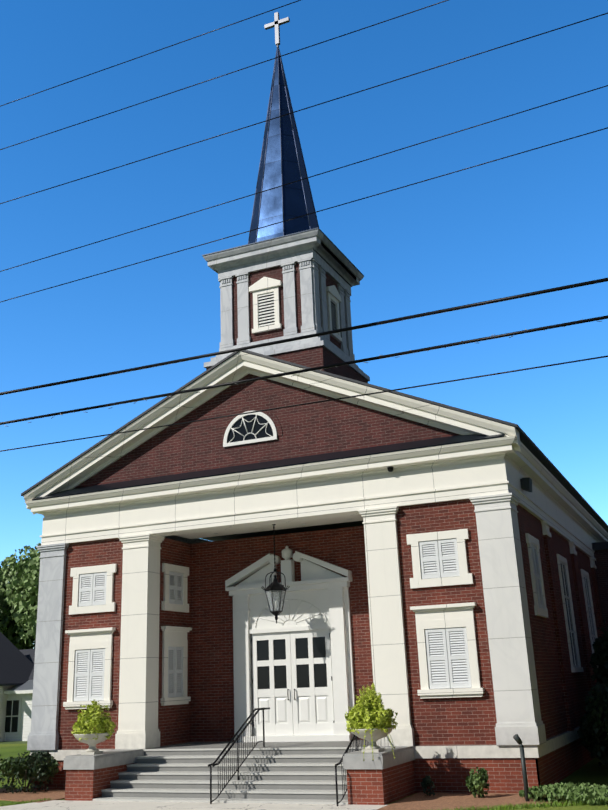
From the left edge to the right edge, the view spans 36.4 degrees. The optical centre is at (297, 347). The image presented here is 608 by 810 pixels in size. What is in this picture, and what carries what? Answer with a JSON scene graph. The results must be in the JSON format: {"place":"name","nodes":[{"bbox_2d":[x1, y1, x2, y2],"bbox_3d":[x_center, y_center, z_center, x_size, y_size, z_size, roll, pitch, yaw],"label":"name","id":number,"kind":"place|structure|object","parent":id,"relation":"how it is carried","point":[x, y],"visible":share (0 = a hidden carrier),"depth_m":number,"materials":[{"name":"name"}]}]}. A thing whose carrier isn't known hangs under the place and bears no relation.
{"place":"outdoors","nodes":[
{"label":"outdoors","id":0,"kind":"place"},
{"bbox_2d":[0,741,26,743],"bbox_3d":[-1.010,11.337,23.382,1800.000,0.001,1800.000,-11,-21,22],"label":"ground","id":1,"kind":"structure","parent":0,"point":[14,742],"depth_m":53.02,"materials":[{"name":"green plant"}]},
{"bbox_2d":[0,578,35,649],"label":"tree","id":2,"kind":"object","parent":1,"relation":"on","point":[10,633],"visible":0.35,"depth_m":74.81,"materials":[{"name":"green plant"}]},
{"bbox_2d":[0,543,40,645],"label":"tree","id":3,"kind":"object","parent":1,"relation":"on","point":[19,586],"visible":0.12,"depth_m":73.38,"materials":[{"name":"green plant"}]},
{"bbox_2d":[93,747,365,803],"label":"steps","id":4,"kind":"structure","parent":1,"relation":"on","point":[303,775],"depth_m":22.57,"materials":[{"name":"concrete"}]},
{"bbox_2d":[63,746,415,804],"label":"stair side walls","id":5,"kind":"structure","parent":1,"relation":"on","point":[385,777],"depth_m":21.39,"materials":[{"name":"brick"}]},
{"bbox_2d":[73,732,109,754],"bbox_3d":[-5.262,10.155,23.709,1.000,0.500,1.000,-11,-21,22],"label":"urn","id":6,"kind":"object","parent":5,"relation":"on","point":[92,749],"visible":0.83,"depth_m":23.48,"materials":[{"name":"stone"}]},
{"bbox_2d":[71,700,115,740],"bbox_3d":[-5.268,9.619,23.889,1.112,1.017,1.125,1,-20,-10],"label":"urn plant","id":7,"kind":"object","parent":6,"relation":"on","point":[89,721],"visible":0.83,"depth_m":23.69,"materials":[{"name":"green plant"}]},
{"bbox_2d":[350,727,392,751],"bbox_3d":[1.691,8.856,20.876,1.000,0.500,1.000,-11,-21,22],"label":"urn","id":8,"kind":"object","parent":5,"relation":"on","point":[377,734],"visible":0.62,"depth_m":20.64,"materials":[{"name":"stone"}]},
{"bbox_2d":[344,682,397,760],"bbox_3d":[1.722,8.452,20.965,1.217,1.607,1.581,-11,-21,22],"label":"urn plant","id":9,"kind":"object","parent":8,"relation":"in","point":[369,711],"visible":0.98,"depth_m":20.78,"materials":[{"name":"green plant"}]},
{"bbox_2d":[150,740,367,748],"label":"porch floor","id":10,"kind":"structure","parent":1,"relation":"on","point":[196,745],"depth_m":24.72,"materials":[{"name":"concrete"}]},
{"bbox_2d":[0,789,588,809],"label":"mulch beds","id":11,"kind":"object","parent":1,"relation":"on","point":[437,800],"visible":0.37,"depth_m":20.23,"materials":[{"name":"brown soil"}]},
{"bbox_2d":[0,750,59,793],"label":"bush","id":12,"kind":"object","parent":11,"relation":"on","point":[38,766],"visible":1,"depth_m":25.17,"materials":[{"name":"green plant"}]},
{"bbox_2d":[421,775,435,795],"bbox_3d":[2.977,9.997,21.032,0.342,0.500,0.319,-11,-21,22],"label":"shrub","id":13,"kind":"object","parent":11,"relation":"on","point":[427,781],"visible":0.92,"depth_m":21.00,"materials":[{"name":"green plant"}]},
{"bbox_2d":[465,767,489,797],"bbox_3d":[3.984,9.641,20.428,0.509,0.700,0.566,-11,-21,22],"label":"shrub","id":14,"kind":"object","parent":11,"relation":"on","point":[476,782],"visible":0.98,"depth_m":20.33,"materials":[{"name":"green plant"}]},
{"bbox_2d":[513,734,529,800],"bbox_3d":[4.770,8.963,19.711,0.209,1.337,0.136,3,-20,-13],"label":"bollard light","id":15,"kind":"object","parent":11,"relation":"on","point":[517,739],"visible":0.88,"depth_m":19.69,"materials":[{"name":"grey metal"}]},
{"bbox_2d":[519,782,607,804],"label":"hedge","id":16,"kind":"object","parent":11,"relation":"on","point":[582,792],"visible":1,"depth_m":19.08,"materials":[{"name":"green plant"}]},
{"bbox_2d":[30,374,605,792],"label":"brick wall","id":17,"kind":"structure","parent":1,"relation":"on","point":[206,714],"depth_m":26.37,"materials":[{"name":"red brick"}]},
{"bbox_2d":[160,563,191,705],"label":"porch windows","id":18,"kind":"structure","parent":17,"relation":"attached to","point":[174,663],"depth_m":27.19,"materials":[{"name":"wood"}]},
{"bbox_2d":[219,405,282,446],"bbox_3d":[-1.382,2.213,26.653,2.040,1.120,0.060,-11,-21,22],"label":"fanlight window","id":19,"kind":"structure","parent":17,"relation":"attached to","point":[256,427],"depth_m":26.63,"materials":[{"name":"wood"}]},
{"bbox_2d":[176,515,362,538],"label":"porch ceiling","id":20,"kind":"structure","parent":17,"relation":"attached to","point":[344,519],"depth_m":27.48,"materials":[{"name":"white paint"}]},
{"bbox_2d":[261,524,289,623],"bbox_3d":[-0.639,6.394,26.291,0.710,2.800,0.817,-11,-21,22],"label":"hanging lantern","id":21,"kind":"object","parent":20,"relation":"hanging from","point":[275,585],"visible":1,"depth_m":26.04,"materials":[{"name":"black metal"}]},
{"bbox_2d":[24,351,520,514],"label":"pediment trim","id":22,"kind":"structure","parent":17,"relation":"attached to","point":[238,366],"depth_m":26.95,"materials":[{"name":"wood"}]},
{"bbox_2d":[63,529,483,708],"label":"front windows","id":23,"kind":"structure","parent":17,"relation":"attached to","point":[447,653],"depth_m":23.23,"materials":[{"name":"wood"}]},
{"bbox_2d":[225,546,354,741],"bbox_3d":[-0.234,8.424,26.623,3.960,5.380,0.366,-11,-21,22],"label":"door surround","id":24,"kind":"object","parent":17,"relation":"attached to","point":[316,597],"visible":0.92,"depth_m":26.75,"materials":[{"name":"white paint"}]},
{"bbox_2d":[251,629,334,735],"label":"door leaves","id":25,"kind":"object","parent":24,"relation":"in","point":[292,681],"visible":1,"depth_m":26.27,"materials":[{"name":"white wood"}]},
{"bbox_2d":[21,350,607,540],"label":"roof","id":26,"kind":"structure","parent":17,"relation":"on","point":[537,452],"depth_m":26.48,"materials":[{"name":"grey"}]},
{"bbox_2d":[206,262,367,382],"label":"brick wall","id":27,"kind":"structure","parent":26,"relation":"on","point":[319,356],"depth_m":29.02,"materials":[{"name":"red brick"}]},
{"bbox_2d":[203,229,369,380],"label":"marble tower","id":28,"kind":"structure","parent":27,"relation":"attached to","point":[310,252],"depth_m":29.38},
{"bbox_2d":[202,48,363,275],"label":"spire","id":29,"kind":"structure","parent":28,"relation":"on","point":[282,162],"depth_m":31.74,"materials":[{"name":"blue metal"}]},
{"bbox_2d":[264,12,289,47],"bbox_3d":[-0.760,-11.875,34.641,1.000,1.620,0.120,-11,-21,22],"label":"cross","id":30,"kind":"object","parent":29,"relation":"on","point":[276,23],"visible":0.9,"depth_m":34.65,"materials":[{"name":"silver metal"}]},
{"bbox_2d":[25,436,607,759],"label":"church marble","id":31,"kind":"object","parent":17,"relation":"attached to","point":[142,523],"visible":0.77,"depth_m":25.06},
{"bbox_2d":[520,477,531,491],"bbox_3d":[6.155,3.691,24.826,0.260,0.360,0.400,-11,-21,22],"label":"flood light","id":32,"kind":"object","parent":17,"relation":"attached to","point":[526,483],"visible":1,"depth_m":24.69,"materials":[{"name":"grey metal"}]},
{"bbox_2d":[525,533,597,671],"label":"windows","id":33,"kind":"structure","parent":17,"relation":"attached to","point":[540,607],"depth_m":28.73,"materials":[{"name":"stone"}]},
{"bbox_2d":[592,541,607,630],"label":"annex","id":34,"kind":"object","parent":1,"relation":"on","point":[600,549],"depth_m":36.93,"materials":[{"name":"brick"}]},
{"bbox_2d":[0,632,34,741],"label":"neighbour house","id":35,"kind":"structure","parent":0,"point":[16,677],"depth_m":55.28,"materials":[{"name":"white"}]},
{"bbox_2d":[0,800,386,809],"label":"walkway","id":36,"kind":"structure","parent":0,"point":[88,805],"depth_m":21.04,"materials":[{"name":"grey concrete"}]},
{"bbox_2d":[208,707,269,803],"bbox_3d":[-1.395,9.986,22.787,0.168,1.964,3.102,-11,-21,22],"label":"rail","id":37,"kind":"object","parent":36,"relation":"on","point":[213,764],"visible":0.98,"depth_m":22.58,"materials":[{"name":"black metal"}]},
{"bbox_2d":[335,735,368,805],"bbox_3d":[1.452,9.454,21.628,0.048,1.964,3.102,-11,-21,22],"label":"rail","id":38,"kind":"object","parent":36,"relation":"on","point":[346,751],"visible":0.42,"depth_m":20.59,"materials":[{"name":"black metal"}]},
{"bbox_2d":[0,744,607,809],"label":"lawn","id":39,"kind":"structure","parent":0,"point":[591,772],"depth_m":24.34,"materials":[{"name":"green plant"}]},
{"bbox_2d":[0,798,607,809],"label":"fringe grass","id":40,"kind":"structure","parent":39,"relation":"on","point":[530,805],"depth_m":18.74,"materials":[{"name":"green plant"}]},
{"bbox_2d":[577,683,607,766],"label":"tall shrub","id":41,"kind":"object","parent":39,"relation":"on","point":[592,732],"depth_m":24.16,"materials":[{"name":"green plant"}]},
{"bbox_2d":[589,620,607,684],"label":"wall shrub","id":42,"kind":"object","parent":39,"relation":"on","point":[599,657],"visible":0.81,"depth_m":28.44,"materials":[{"name":"green plant"}]},
{"bbox_2d":[0,0,607,648],"label":"sky","id":43,"kind":"structure","parent":0,"point":[537,219],"materials":[{"name":"blue"}]},
{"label":"street","id":44,"kind":"structure","parent":0,"visible":0},
{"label":"utility poles","id":45,"kind":"object","parent":44,"relation":"on","visible":0},
{"bbox_2d":[0,0,607,451],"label":"overhead wires","id":46,"kind":"object","parent":45,"relation":"attached to","point":[366,360],"visible":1,"depth_m":10.81,"materials":[{"name":"black metal"}]}
]}

